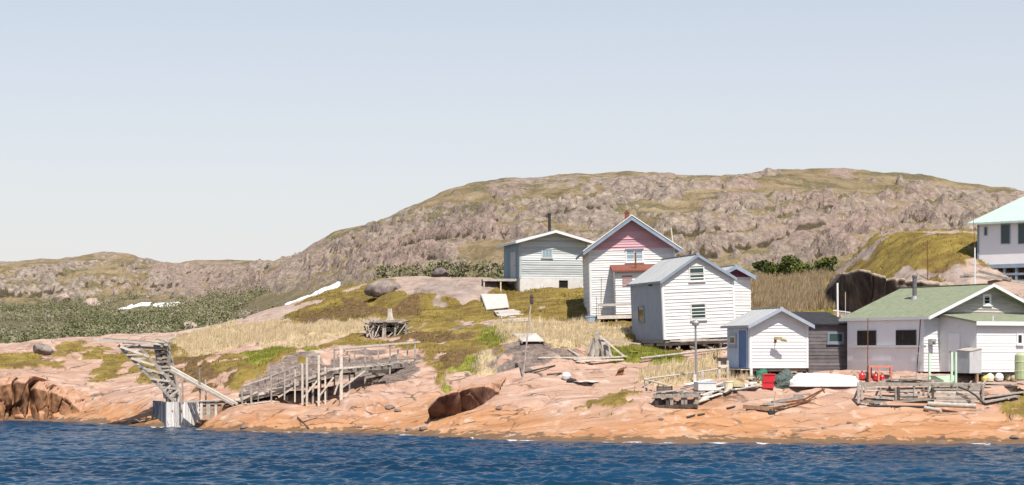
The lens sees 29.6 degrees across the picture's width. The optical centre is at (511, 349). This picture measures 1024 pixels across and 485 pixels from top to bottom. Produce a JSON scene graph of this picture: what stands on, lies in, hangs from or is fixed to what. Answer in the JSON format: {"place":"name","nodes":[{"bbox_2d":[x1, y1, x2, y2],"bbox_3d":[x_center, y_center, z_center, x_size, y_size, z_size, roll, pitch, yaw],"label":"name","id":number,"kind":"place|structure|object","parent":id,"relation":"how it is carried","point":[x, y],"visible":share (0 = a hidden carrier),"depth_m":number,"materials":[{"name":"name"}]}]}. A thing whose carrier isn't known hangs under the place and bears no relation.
{"place":"outdoors","nodes":[
{"label":"outdoors","id":0,"kind":"place"},
{"bbox_2d":[93,336,181,401],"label":"hoist tower","id":1,"kind":"structure","parent":0,"point":[165,387],"depth_m":112.61,"materials":[{"name":"grey wood"}]},
{"bbox_2d":[168,370,233,405],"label":"spar","id":2,"kind":"object","parent":1,"relation":"attached to","point":[199,386],"visible":1,"depth_m":111.63,"materials":[{"name":"grey wood"}]},
{"bbox_2d":[170,366,237,404],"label":"spar","id":3,"kind":"object","parent":1,"relation":"attached to","point":[202,384],"visible":1,"depth_m":111.74,"materials":[{"name":"grey wood"}]},
{"bbox_2d":[0,229,1023,443],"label":"shore terrain","id":4,"kind":"structure","parent":0,"point":[539,405],"depth_m":111.79,"materials":[{"name":"stone"}]},
{"bbox_2d":[14,413,27,418],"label":"shore rock","id":5,"kind":"object","parent":4,"relation":"on","point":[19,416],"visible":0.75,"depth_m":123.19,"materials":[{"name":"orange stone"}]},
{"bbox_2d":[37,411,49,420],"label":"shore rock","id":6,"kind":"object","parent":4,"relation":"on","point":[40,415],"visible":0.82,"depth_m":122.27,"materials":[{"name":"orange stone"}]},
{"bbox_2d":[33,343,54,354],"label":"boulder","id":7,"kind":"object","parent":4,"relation":"on","point":[43,349],"visible":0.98,"depth_m":137.63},
{"bbox_2d":[0,376,88,420],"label":"rock face","id":8,"kind":"object","parent":4,"relation":"on","point":[19,395],"visible":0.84,"depth_m":123.21},
{"bbox_2d":[153,400,199,426],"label":"pier crib","id":9,"kind":"object","parent":4,"relation":"on","point":[174,414],"visible":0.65,"depth_m":112.66,"materials":[{"name":"grey wood"}]},
{"bbox_2d":[183,400,239,418],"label":"slatted crib","id":10,"kind":"object","parent":4,"relation":"on","point":[208,409],"visible":0.95,"depth_m":111.05,"materials":[{"name":"grey wood"}]},
{"bbox_2d":[199,368,200,404],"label":"stake","id":11,"kind":"object","parent":10,"relation":"on","point":[199,384],"visible":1,"depth_m":111.75,"materials":[{"name":"grey wood"}]},
{"bbox_2d":[229,341,424,405],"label":"plank walkway","id":12,"kind":"structure","parent":4,"relation":"on","point":[313,380],"depth_m":111.17,"materials":[{"name":"grey wood"}]},
{"bbox_2d":[364,279,400,296],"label":"boulder","id":13,"kind":"object","parent":4,"relation":"on","point":[378,288],"visible":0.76,"depth_m":147.84,"materials":[{"name":"stone"}]},
{"bbox_2d":[359,309,413,337],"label":"lumber rack","id":14,"kind":"object","parent":4,"relation":"on","point":[375,327],"visible":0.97,"depth_m":130.30,"materials":[{"name":"grey wood"}]},
{"bbox_2d":[302,365,555,421],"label":"driftwood","id":15,"kind":"object","parent":4,"relation":"on","point":[524,372],"visible":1,"depth_m":110.03,"materials":[{"name":"grey wood"}]},
{"bbox_2d":[170,312,760,386],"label":"dry grass","id":16,"kind":"structure","parent":4,"relation":"on","point":[261,333],"depth_m":128.06,"materials":[{"name":"plant"}]},
{"bbox_2d":[428,377,505,419],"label":"rock face","id":17,"kind":"object","parent":4,"relation":"on","point":[459,400],"visible":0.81,"depth_m":103.69},
{"bbox_2d":[481,294,508,310],"bbox_3d":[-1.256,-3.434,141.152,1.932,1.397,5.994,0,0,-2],"label":"plywood sheet","id":18,"kind":"object","parent":4,"relation":"on","point":[495,301],"visible":0.95,"depth_m":141.18,"materials":[{"name":"grey wood"}]},
{"bbox_2d":[481,279,517,290],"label":"porch deck","id":19,"kind":"structure","parent":4,"relation":"on","point":[484,280],"depth_m":145.47,"materials":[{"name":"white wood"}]},
{"bbox_2d":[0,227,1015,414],"bbox_3d":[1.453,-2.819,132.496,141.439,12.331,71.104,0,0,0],"label":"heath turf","id":20,"kind":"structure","parent":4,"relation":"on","point":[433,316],"depth_m":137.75,"materials":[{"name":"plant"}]},
{"bbox_2d":[494,309,532,323],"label":"board path","id":21,"kind":"structure","parent":4,"relation":"on","point":[503,313],"depth_m":133.63,"materials":[{"name":"grey wood"}]},
{"bbox_2d":[522,294,533,377],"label":"beacon pole","id":22,"kind":"object","parent":4,"relation":"on","point":[531,299],"visible":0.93,"depth_m":109.16,"materials":[{"name":"grey wood"}]},
{"bbox_2d":[512,333,544,342],"bbox_3d":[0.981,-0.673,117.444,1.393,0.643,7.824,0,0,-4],"label":"plywood sheet","id":23,"kind":"object","parent":4,"relation":"on","point":[533,337],"visible":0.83,"depth_m":114.32,"materials":[{"name":"grey wood"}]},
{"bbox_2d":[233,301,836,389],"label":"green grass","id":24,"kind":"structure","parent":4,"relation":"on","point":[484,337],"depth_m":116.41,"materials":[{"name":"plant"}]},
{"bbox_2d":[496,213,594,291],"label":"clapboard house","id":25,"kind":"structure","parent":4,"relation":"on","point":[543,260],"depth_m":145.58,"materials":[{"name":"white wood"}]},
{"bbox_2d":[510,252,515,278],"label":"door","id":26,"kind":"structure","parent":25,"relation":"in","point":[513,254],"depth_m":147.14,"materials":[{"name":"wood"}]},
{"bbox_2d":[541,249,552,258],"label":"window","id":27,"kind":"structure","parent":25,"relation":"in","point":[546,253],"depth_m":145.43,"materials":[{"name":"white glass"}]},
{"bbox_2d":[562,372,570,379],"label":"buoy","id":28,"kind":"object","parent":4,"relation":"on","point":[566,375],"visible":1,"depth_m":107.53,"materials":[{"name":"white paint"}]},
{"bbox_2d":[538,356,620,357],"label":"plank","id":29,"kind":"object","parent":4,"relation":"on","point":[567,357],"visible":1,"depth_m":112.14,"materials":[{"name":"grey wood"}]},
{"bbox_2d":[585,316,596,322],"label":"grey tub","id":30,"kind":"object","parent":4,"relation":"on","point":[590,319],"visible":0.79,"depth_m":127.87,"materials":[{"name":"blue paint"}]},
{"bbox_2d":[575,359,623,361],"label":"plank","id":31,"kind":"object","parent":4,"relation":"on","point":[598,360],"visible":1,"depth_m":111.89,"materials":[{"name":"grey wood"}]},
{"bbox_2d":[573,356,626,359],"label":"plank","id":32,"kind":"object","parent":4,"relation":"on","point":[599,357],"visible":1,"depth_m":112.26,"materials":[{"name":"grey wood"}]},
{"bbox_2d":[586,330,640,358],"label":"plank tripod","id":33,"kind":"object","parent":4,"relation":"on","point":[596,342],"visible":0.94,"depth_m":113.35,"materials":[{"name":"grey wood"}]},
{"bbox_2d":[615,367,626,375],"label":"rock","id":34,"kind":"object","parent":4,"relation":"on","point":[620,372],"visible":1,"depth_m":108.46,"materials":[{"name":"stone"}]},
{"bbox_2d":[576,210,681,322],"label":"pink gabled house","id":35,"kind":"structure","parent":4,"relation":"on","point":[618,258],"depth_m":129.99,"materials":[{"name":"white paint"}]},
{"bbox_2d":[625,249,644,262],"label":"window","id":36,"kind":"structure","parent":35,"relation":"in","point":[639,258],"depth_m":130.01,"materials":[{"name":"glass"}]},
{"bbox_2d":[651,390,704,407],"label":"slip platform","id":37,"kind":"structure","parent":4,"relation":"on","point":[683,395],"depth_m":99.77,"materials":[{"name":"grey wood"}]},
{"bbox_2d":[656,386,672,393],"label":"crate","id":38,"kind":"object","parent":37,"relation":"on","point":[662,388],"visible":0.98,"depth_m":100.40,"materials":[{"name":"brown wood"}]},
{"bbox_2d":[626,253,736,349],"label":"cottage","id":39,"kind":"structure","parent":4,"relation":"on","point":[672,298],"depth_m":116.64,"materials":[{"name":"white paint"}]},
{"bbox_2d":[637,306,644,322],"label":"window","id":40,"kind":"structure","parent":39,"relation":"in","point":[641,313],"depth_m":119.95,"materials":[{"name":"white"}]},
{"bbox_2d":[688,265,705,281],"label":"window","id":41,"kind":"structure","parent":39,"relation":"in","point":[693,270],"depth_m":116.43,"materials":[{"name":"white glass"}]},
{"bbox_2d":[690,303,706,320],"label":"window","id":42,"kind":"structure","parent":39,"relation":"in","point":[693,310],"depth_m":116.46,"materials":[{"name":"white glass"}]},
{"bbox_2d":[640,347,726,359],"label":"spar","id":43,"kind":"object","parent":4,"relation":"on","point":[681,353],"visible":1,"depth_m":113.14,"materials":[{"name":"grey wood"}]},
{"bbox_2d":[643,367,725,391],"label":"railing","id":44,"kind":"object","parent":4,"relation":"on","point":[648,380],"visible":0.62,"depth_m":105.30,"materials":[{"name":"grey wood"}]},
{"bbox_2d":[692,320,698,379],"bbox_3d":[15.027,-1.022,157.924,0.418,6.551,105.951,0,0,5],"label":"lamp post","id":45,"kind":"object","parent":4,"relation":"on","point":[695,323],"visible":0.79,"depth_m":105.35,"materials":[{"name":"grey metal"}]},
{"bbox_2d":[699,388,723,395],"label":"scrap board","id":46,"kind":"object","parent":4,"relation":"on","point":[712,391],"visible":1,"depth_m":102.09,"materials":[{"name":"grey wood"}]},
{"bbox_2d":[694,382,716,389],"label":"fish box","id":47,"kind":"object","parent":46,"relation":"on","point":[704,385],"visible":1,"depth_m":102.27,"materials":[{"name":"blue paint"}]},
{"bbox_2d":[718,361,720,379],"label":"gate post","id":48,"kind":"object","parent":4,"relation":"on","point":[719,371],"visible":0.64,"depth_m":107.44,"materials":[{"name":"grey wood"}]},
{"bbox_2d":[726,361,728,378],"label":"gate post","id":49,"kind":"object","parent":4,"relation":"on","point":[727,369],"visible":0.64,"depth_m":107.64,"materials":[{"name":"grey wood"}]},
{"bbox_2d":[723,381,733,390],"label":"bucket","id":50,"kind":"object","parent":4,"relation":"on","point":[728,384],"visible":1,"depth_m":101.90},
{"bbox_2d":[721,265,755,317],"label":"house","id":51,"kind":"structure","parent":4,"relation":"on","point":[742,287],"depth_m":123.30,"materials":[{"name":"white paint"}]},
{"bbox_2d":[754,369,767,380],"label":"net heap","id":52,"kind":"object","parent":4,"relation":"on","point":[761,371],"visible":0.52,"depth_m":106.42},
{"bbox_2d":[752,260,774,274],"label":"evergreen shrub","id":53,"kind":"object","parent":4,"relation":"on","point":[758,265],"visible":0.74,"depth_m":144.89,"materials":[{"name":"green plant"}]},
{"bbox_2d":[720,307,814,375],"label":"shed","id":54,"kind":"structure","parent":4,"relation":"on","point":[769,340],"depth_m":108.49,"materials":[{"name":"white paint"}]},
{"bbox_2d":[727,333,736,347],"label":"window","id":55,"kind":"structure","parent":54,"relation":"in","point":[732,336],"depth_m":110.42,"materials":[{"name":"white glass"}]},
{"bbox_2d":[739,330,745,366],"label":"door","id":56,"kind":"structure","parent":54,"relation":"in","point":[742,333],"depth_m":108.98,"materials":[{"name":"blue paint"}]},
{"bbox_2d":[761,380,773,387],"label":"red crate","id":57,"kind":"object","parent":4,"relation":"on","point":[767,384],"visible":1,"depth_m":103.05,"materials":[{"name":"plastic"}]},
{"bbox_2d":[761,374,775,380],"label":"red crate","id":58,"kind":"object","parent":57,"relation":"on","point":[768,377],"visible":1,"depth_m":103.07,"materials":[{"name":"plastic"}]},
{"bbox_2d":[760,255,803,274],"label":"evergreen shrub","id":59,"kind":"object","parent":4,"relation":"on","point":[789,264],"visible":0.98,"depth_m":143.81,"materials":[{"name":"green plant"}]},
{"bbox_2d":[743,386,824,414],"bbox_3d":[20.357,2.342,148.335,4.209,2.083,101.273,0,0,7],"label":"pile","id":60,"kind":"object","parent":4,"relation":"on","point":[798,397],"visible":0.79,"depth_m":98.85,"materials":[{"name":"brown wood"}]},
{"bbox_2d":[774,369,795,388],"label":"net heap","id":61,"kind":"object","parent":4,"relation":"on","point":[784,377],"visible":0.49,"depth_m":103.51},
{"bbox_2d":[751,267,842,311],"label":"brown reeds","id":62,"kind":"object","parent":4,"relation":"on","point":[790,292],"visible":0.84,"depth_m":132.83,"materials":[{"name":"plant"}]},
{"bbox_2d":[793,263,816,274],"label":"evergreen shrub","id":63,"kind":"object","parent":4,"relation":"on","point":[807,267],"visible":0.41,"depth_m":145.30,"materials":[{"name":"green plant"}]},
{"bbox_2d":[792,312,846,372],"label":"dark shed","id":64,"kind":"structure","parent":4,"relation":"on","point":[828,343],"depth_m":110.66,"materials":[{"name":"grey wood"}]},
{"bbox_2d":[827,332,843,343],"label":"window","id":65,"kind":"structure","parent":64,"relation":"in","point":[832,337],"depth_m":110.66,"materials":[{"name":"white glass"}]},
{"bbox_2d":[789,373,860,386],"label":"upturned boat","id":66,"kind":"object","parent":4,"relation":"on","point":[815,380],"visible":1,"depth_m":102.26,"materials":[{"name":"white paint"}]},
{"bbox_2d":[814,255,837,272],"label":"evergreen shrub","id":67,"kind":"object","parent":4,"relation":"on","point":[825,262],"visible":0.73,"depth_m":143.61,"materials":[{"name":"green plant"}]},
{"bbox_2d":[836,283,838,316],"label":"white post","id":68,"kind":"object","parent":4,"relation":"on","point":[837,300],"visible":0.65,"depth_m":118.95,"materials":[{"name":"paint"}]},
{"bbox_2d":[859,371,864,379],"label":"red jug","id":69,"kind":"object","parent":4,"relation":"on","point":[861,375],"visible":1,"depth_m":102.88,"materials":[{"name":"plastic"}]},
{"bbox_2d":[867,318,867,379],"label":"wash pole","id":70,"kind":"object","parent":4,"relation":"on","point":[867,348],"visible":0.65,"depth_m":103.08,"materials":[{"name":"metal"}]},
{"bbox_2d":[868,366,892,381],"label":"salmon table","id":71,"kind":"object","parent":4,"relation":"on","point":[889,367],"visible":0.77,"depth_m":102.75,"materials":[{"name":"paint"}]},
{"bbox_2d":[825,269,953,311],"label":"rock face","id":72,"kind":"object","parent":4,"relation":"on","point":[861,288],"visible":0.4,"depth_m":122.61},
{"bbox_2d":[869,405,930,407],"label":"pipe","id":73,"kind":"object","parent":4,"relation":"on","point":[896,406],"visible":1,"depth_m":97.95,"materials":[{"name":"black"}]},
{"bbox_2d":[873,399,935,403],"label":"ground board","id":74,"kind":"object","parent":4,"relation":"on","point":[911,400],"visible":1,"depth_m":98.41,"materials":[{"name":"grey wood"}]},
{"bbox_2d":[857,375,988,405],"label":"collapsed slipway","id":75,"kind":"structure","parent":4,"relation":"on","point":[962,388],"depth_m":98.79,"materials":[{"name":"grey wood"}]},
{"bbox_2d":[839,275,1023,381],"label":"green roofed house","id":76,"kind":"structure","parent":4,"relation":"on","point":[906,325],"depth_m":105.37,"materials":[{"name":"white paint"}]},
{"bbox_2d":[857,330,875,344],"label":"window","id":77,"kind":"structure","parent":76,"relation":"in","point":[861,335],"depth_m":108.39,"materials":[{"name":"black glass"}]},
{"bbox_2d":[896,330,915,344],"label":"window","id":78,"kind":"structure","parent":76,"relation":"in","point":[903,337],"depth_m":105.26,"materials":[{"name":"black glass"}]},
{"bbox_2d":[982,294,992,305],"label":"window","id":79,"kind":"structure","parent":76,"relation":"in","point":[985,303],"depth_m":105.89,"materials":[{"name":"white paint"}]},
{"bbox_2d":[924,406,941,412],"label":"log","id":80,"kind":"object","parent":4,"relation":"on","point":[928,408],"visible":1,"depth_m":97.48,"materials":[{"name":"brown wood"}]},
{"bbox_2d":[916,352,956,390],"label":"porch steps","id":81,"kind":"structure","parent":4,"relation":"on","point":[951,378],"depth_m":100.43,"materials":[{"name":"green paint"}]},
{"bbox_2d":[928,401,975,408],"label":"log","id":82,"kind":"object","parent":4,"relation":"on","point":[949,404],"visible":1,"depth_m":97.81,"materials":[{"name":"brown wood"}]},
{"bbox_2d":[957,347,981,372],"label":"plywood box","id":83,"kind":"object","parent":4,"relation":"on","point":[969,359],"visible":0.96,"depth_m":101.30,"materials":[{"name":"white wood"}]},
{"bbox_2d":[973,216,975,283],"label":"flag pole","id":84,"kind":"object","parent":4,"relation":"on","point":[974,257],"visible":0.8,"depth_m":112.98,"materials":[{"name":"metal"}]},
{"bbox_2d":[986,373,993,381],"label":"float","id":85,"kind":"object","parent":4,"relation":"on","point":[990,377],"visible":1,"depth_m":102.10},
{"bbox_2d":[967,196,1023,281],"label":"mint roofed house","id":86,"kind":"structure","parent":4,"relation":"on","point":[1000,237],"depth_m":127.95,"materials":[{"name":"white paint"}]},
{"bbox_2d":[1001,224,1009,243],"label":"window","id":87,"kind":"structure","parent":86,"relation":"in","point":[1005,228],"depth_m":127.56,"materials":[{"name":"grey glass"}]},
{"bbox_2d":[1018,223,1023,243],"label":"window","id":88,"kind":"structure","parent":86,"relation":"in","point":[1020,226],"depth_m":126.75,"materials":[{"name":"grey glass"}]},
{"bbox_2d":[979,270,1011,280],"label":"lumber plank","id":89,"kind":"object","parent":4,"relation":"on","point":[995,275],"visible":1,"depth_m":122.06,"materials":[{"name":"grey wood"}]},
{"bbox_2d":[972,382,1023,382],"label":"path plank","id":90,"kind":"object","parent":4,"relation":"on","point":[999,382],"visible":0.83,"depth_m":101.75,"materials":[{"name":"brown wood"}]},
{"bbox_2d":[994,373,1003,381],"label":"float","id":91,"kind":"object","parent":4,"relation":"on","point":[998,377],"visible":1,"depth_m":102.33,"materials":[{"name":"white paint"}]},
{"bbox_2d":[984,395,1019,402],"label":"ground board","id":92,"kind":"object","parent":4,"relation":"on","point":[1003,398],"visible":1,"depth_m":98.79,"materials":[{"name":"grey wood"}]},
{"bbox_2d":[986,385,1017,386],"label":"path plank","id":93,"kind":"object","parent":4,"relation":"on","point":[1001,386],"visible":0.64,"depth_m":101.43,"materials":[{"name":"grey wood"}]},
{"bbox_2d":[984,391,1023,397],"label":"ground board","id":94,"kind":"object","parent":4,"relation":"on","point":[1003,394],"visible":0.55,"depth_m":100.00,"materials":[{"name":"grey wood"}]},
{"bbox_2d":[986,275,1023,283],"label":"lumber plank","id":95,"kind":"object","parent":4,"relation":"on","point":[1013,281],"visible":0.82,"depth_m":122.52,"materials":[{"name":"brown wood"}]},
{"bbox_2d":[987,277,1011,282],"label":"lumber plank","id":96,"kind":"object","parent":95,"relation":"on","point":[992,281],"visible":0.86,"depth_m":123.19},
{"bbox_2d":[1014,353,1023,379],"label":"green barrel","id":97,"kind":"object","parent":4,"relation":"on","point":[1019,366],"visible":1,"depth_m":100.21,"materials":[{"name":"green plastic"}]},
{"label":"scrap board","id":98,"kind":"object","parent":4,"relation":"on","visible":0},
{"bbox_2d":[730,378,745,386],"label":"rope heap","id":99,"kind":"object","parent":98,"relation":"on","point":[738,382],"visible":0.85,"depth_m":102.66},
{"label":"scrap board","id":100,"kind":"object","parent":4,"relation":"on","visible":0},
{"bbox_2d":[723,384,761,391],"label":"scrap board","id":101,"kind":"object","parent":100,"relation":"on","point":[749,386],"visible":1,"depth_m":102.70,"materials":[{"name":"grey wood"}]},
{"bbox_2d":[0,168,1023,336],"bbox_3d":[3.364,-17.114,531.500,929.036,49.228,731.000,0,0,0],"label":"hills","id":102,"kind":"structure","parent":0,"point":[745,221],"depth_m":346.02,"materials":[{"name":"stone"}]},
{"bbox_2d":[54,293,70,303],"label":"boulder","id":103,"kind":"object","parent":102,"relation":"on","point":[61,297],"visible":0.59,"depth_m":500.61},
{"bbox_2d":[83,298,100,306],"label":"boulder","id":104,"kind":"object","parent":102,"relation":"on","point":[90,300],"visible":0.37,"depth_m":473.71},
{"bbox_2d":[119,302,151,308],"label":"snow","id":105,"kind":"structure","parent":102,"relation":"on","point":[138,304],"depth_m":450.05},
{"bbox_2d":[183,321,197,328],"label":"boulder","id":106,"kind":"object","parent":102,"relation":"on","point":[193,324],"visible":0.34,"depth_m":297.84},
{"bbox_2d":[0,269,502,343],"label":"valley scrub","id":107,"kind":"object","parent":102,"relation":"on","point":[75,315],"visible":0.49,"depth_m":353.87,"materials":[{"name":"plant"}]},
{"bbox_2d":[285,282,339,304],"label":"snow","id":108,"kind":"structure","parent":102,"relation":"on","point":[332,286],"depth_m":333.77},
{"bbox_2d":[432,267,450,276],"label":"boulder","id":109,"kind":"object","parent":102,"relation":"on","point":[439,272],"visible":0.69,"depth_m":301.50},
{"bbox_2d":[370,257,838,279],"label":"hillside scrub","id":110,"kind":"object","parent":102,"relation":"on","point":[457,272],"visible":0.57,"depth_m":306.00,"materials":[{"name":"plant"}]},
{"bbox_2d":[0,420,1023,484],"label":"water","id":111,"kind":"structure","parent":0,"point":[52,453],"depth_m":78.62,"materials":[{"name":"liquid"}]},
{"bbox_2d":[0,0,1023,262],"label":"sky","id":112,"kind":"structure","parent":0,"point":[172,131],"materials":[{"name":"blue"}]},
{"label":"lumber plank","id":113,"kind":"object","parent":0,"visible":0},
{"bbox_2d":[963,273,990,279],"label":"lumber plank","id":114,"kind":"object","parent":113,"relation":"on","point":[978,276],"visible":1,"depth_m":121.79,"materials":[{"name":"brown wood"}]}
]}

